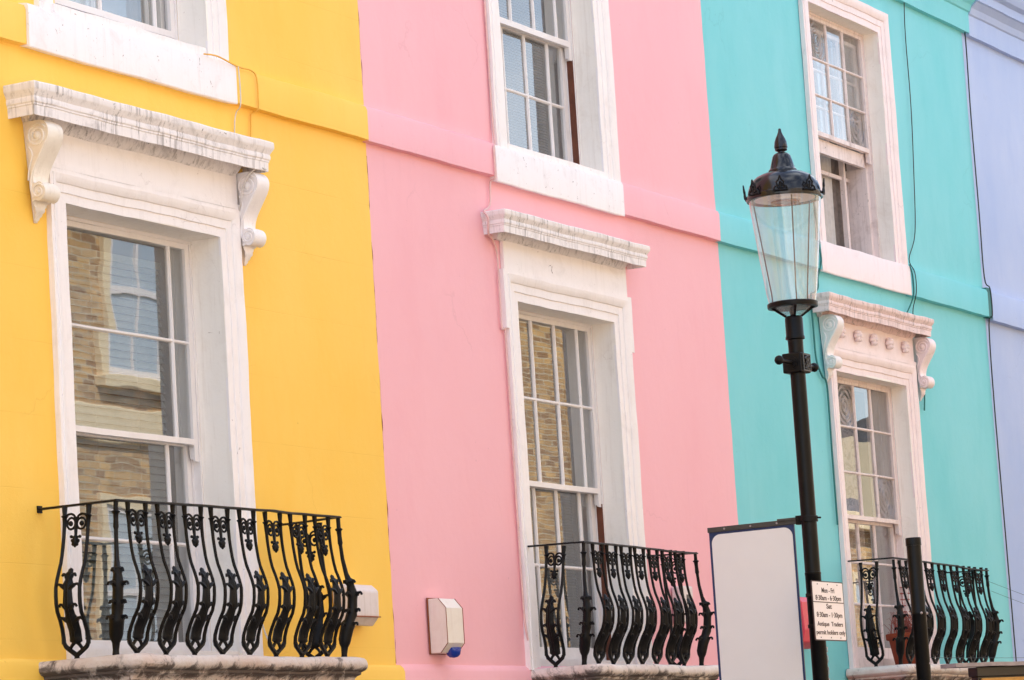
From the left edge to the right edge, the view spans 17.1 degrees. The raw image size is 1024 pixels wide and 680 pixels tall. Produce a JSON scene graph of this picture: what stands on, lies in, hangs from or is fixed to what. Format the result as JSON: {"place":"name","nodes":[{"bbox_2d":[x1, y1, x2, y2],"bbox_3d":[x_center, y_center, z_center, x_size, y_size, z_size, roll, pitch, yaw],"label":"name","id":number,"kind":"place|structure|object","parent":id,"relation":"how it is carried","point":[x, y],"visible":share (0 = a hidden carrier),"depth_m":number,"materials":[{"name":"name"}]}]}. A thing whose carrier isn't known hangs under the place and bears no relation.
{"place":"outdoors","nodes":[
{"label":"outdoors","id":0,"kind":"place"},
{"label":"pavement","id":1,"kind":"structure","parent":0,"visible":0},
{"bbox_2d":[0,0,404,679],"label":"terraced house","id":2,"kind":"structure","parent":1,"relation":"on","point":[210,156],"depth_m":18.48,"materials":[{"name":"yellow paint"}]},
{"bbox_2d":[70,0,96,8],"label":"net curtain","id":3,"kind":"object","parent":2,"relation":"hanging from","point":[85,2],"visible":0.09,"depth_m":18.45,"materials":[{"name":"fabric"}]},
{"bbox_2d":[19,0,237,103],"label":"window","id":4,"kind":"structure","parent":2,"relation":"in","point":[69,30],"depth_m":18.22,"materials":[{"name":"paint"}]},
{"bbox_2d":[3,80,273,658],"bbox_3d":[-1.999,0.274,17.824,0.551,2.930,2.218,-8,-9,28],"label":"window","id":5,"kind":"structure","parent":2,"relation":"in","point":[173,184],"depth_m":18.37,"materials":[{"name":"paint"}]},
{"bbox_2d":[333,584,380,625],"bbox_3d":[-0.881,1.503,19.288,0.124,0.236,0.320,-8,-9,28],"label":"alarm box","id":6,"kind":"object","parent":2,"relation":"attached to","point":[368,606],"visible":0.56,"depth_m":19.29,"materials":[{"name":"grey plastic"}]},
{"bbox_2d":[358,0,737,679],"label":"terraced house","id":7,"kind":"structure","parent":1,"relation":"on","point":[592,236],"depth_m":21.89,"materials":[{"name":"pink paint"}]},
{"bbox_2d":[426,598,464,657],"bbox_3d":[-0.385,1.706,20.163,0.137,0.361,0.216,-8,-9,28],"label":"alarm box","id":8,"kind":"object","parent":7,"relation":"attached to","point":[446,635],"visible":1,"depth_m":20.10,"materials":[{"name":"plastic"}]},
{"bbox_2d":[498,0,547,154],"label":"venetian blind","id":9,"kind":"object","parent":7,"relation":"attached to","point":[509,86],"visible":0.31,"depth_m":22.95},
{"bbox_2d":[519,329,579,647],"bbox_3d":[0.085,0.989,22.243,0.040,2.150,1.285,-8,-9,28],"label":"venetian blind","id":10,"kind":"object","parent":7,"relation":"attached to","point":[569,603],"visible":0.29,"depth_m":22.59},
{"bbox_2d":[483,0,624,215],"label":"window","id":11,"kind":"structure","parent":7,"relation":"in","point":[592,180],"depth_m":23.00,"materials":[{"name":"paint"}]},
{"bbox_2d":[481,208,653,669],"bbox_3d":[0.304,0.729,22.069,0.529,2.908,2.057,-8,-9,28],"label":"window","id":12,"kind":"structure","parent":7,"relation":"in","point":[575,276],"depth_m":22.57,"materials":[{"name":"paint"}]},
{"bbox_2d":[672,586,692,623],"bbox_3d":[1.165,1.799,23.105,0.093,0.250,0.160,-8,-9,28],"label":"alarm box","id":13,"kind":"object","parent":7,"relation":"attached to","point":[686,595],"visible":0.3,"depth_m":23.06,"materials":[{"name":"grey plastic"}]},
{"bbox_2d":[743,128,829,679],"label":"street lamp","id":14,"kind":"object","parent":1,"relation":"on","point":[783,181],"visible":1,"depth_m":20.52,"materials":[{"name":"black metal"}]},
{"bbox_2d":[707,515,820,679],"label":"hanging sign","id":15,"kind":"object","parent":14,"relation":"attached to","point":[757,604],"visible":1,"depth_m":20.55,"materials":[{"name":"white metal"}]},
{"bbox_2d":[806,580,846,640],"bbox_3d":[1.850,1.632,20.410,0.125,0.356,0.476,-8,-9,28],"label":"parking sign","id":16,"kind":"object","parent":14,"relation":"attached to","point":[828,612],"visible":1,"depth_m":20.36,"materials":[{"name":"white metal"}]},
{"bbox_2d":[700,0,1016,679],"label":"terraced house","id":17,"kind":"structure","parent":1,"relation":"on","point":[895,340],"depth_m":27.21,"materials":[{"name":"teal paint"}]},
{"bbox_2d":[800,597,809,648],"bbox_3d":[2.122,2.058,24.787,0.149,0.379,0.300,-8,-9,28],"label":"alarm box","id":18,"kind":"object","parent":17,"relation":"attached to","point":[805,623],"visible":0.22,"depth_m":24.66,"materials":[{"name":"red plastic"}]},
{"bbox_2d":[812,43,835,244],"bbox_3d":[2.522,-1.513,27.447,0.030,1.780,0.240,-8,-9,28],"label":"net curtain","id":19,"kind":"object","parent":17,"relation":"hanging from","point":[825,162],"visible":0.55,"depth_m":27.43,"materials":[{"name":"fabric"}]},
{"bbox_2d":[823,49,844,246],"bbox_3d":[2.605,-1.490,27.650,0.051,1.780,0.320,-8,-9,28],"label":"dark curtain","id":20,"kind":"object","parent":17,"relation":"hanging from","point":[838,218],"visible":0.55,"depth_m":27.62,"materials":[{"name":"fabric"}]},
{"bbox_2d":[838,396,869,646],"bbox_3d":[2.548,1.458,26.630,0.030,2.080,1.100,-8,-9,28],"label":"net curtain","id":21,"kind":"object","parent":17,"relation":"hanging from","point":[848,440],"visible":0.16,"depth_m":26.98,"materials":[{"name":"white fabric"}]},
{"bbox_2d":[798,0,911,295],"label":"window","id":22,"kind":"structure","parent":17,"relation":"in","point":[860,260],"depth_m":27.57,"materials":[{"name":"paint"}]},
{"bbox_2d":[809,291,939,668],"bbox_3d":[2.786,1.184,26.624,0.529,2.889,2.202,-8,-9,28],"label":"window","id":23,"kind":"structure","parent":17,"relation":"in","point":[888,348],"depth_m":27.15,"materials":[{"name":"paint"}]},
{"bbox_2d":[886,587,915,664],"bbox_3d":[3.021,2.215,26.253,0.366,0.624,0.371,-8,-9,28],"label":"flower pot","id":24,"kind":"object","parent":17,"relation":"on","point":[907,623],"visible":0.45,"depth_m":26.18,"materials":[{"name":"ceramic"}]},
{"bbox_2d":[940,661,1023,679],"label":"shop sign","id":25,"kind":"object","parent":1,"relation":"on","point":[997,671],"visible":1,"depth_m":22.95,"materials":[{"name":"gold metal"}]},
{"bbox_2d":[961,0,1023,661],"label":"terraced house","id":26,"kind":"structure","parent":1,"relation":"on","point":[995,43],"depth_m":29.75,"materials":[{"name":"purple paint"}]},
{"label":"road","id":27,"kind":"structure","parent":0,"visible":0},
{"bbox_2d":[905,537,931,679],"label":"sign post","id":28,"kind":"object","parent":27,"relation":"on","point":[919,613],"visible":1,"depth_m":17.95,"materials":[{"name":"black metal"}]}
]}

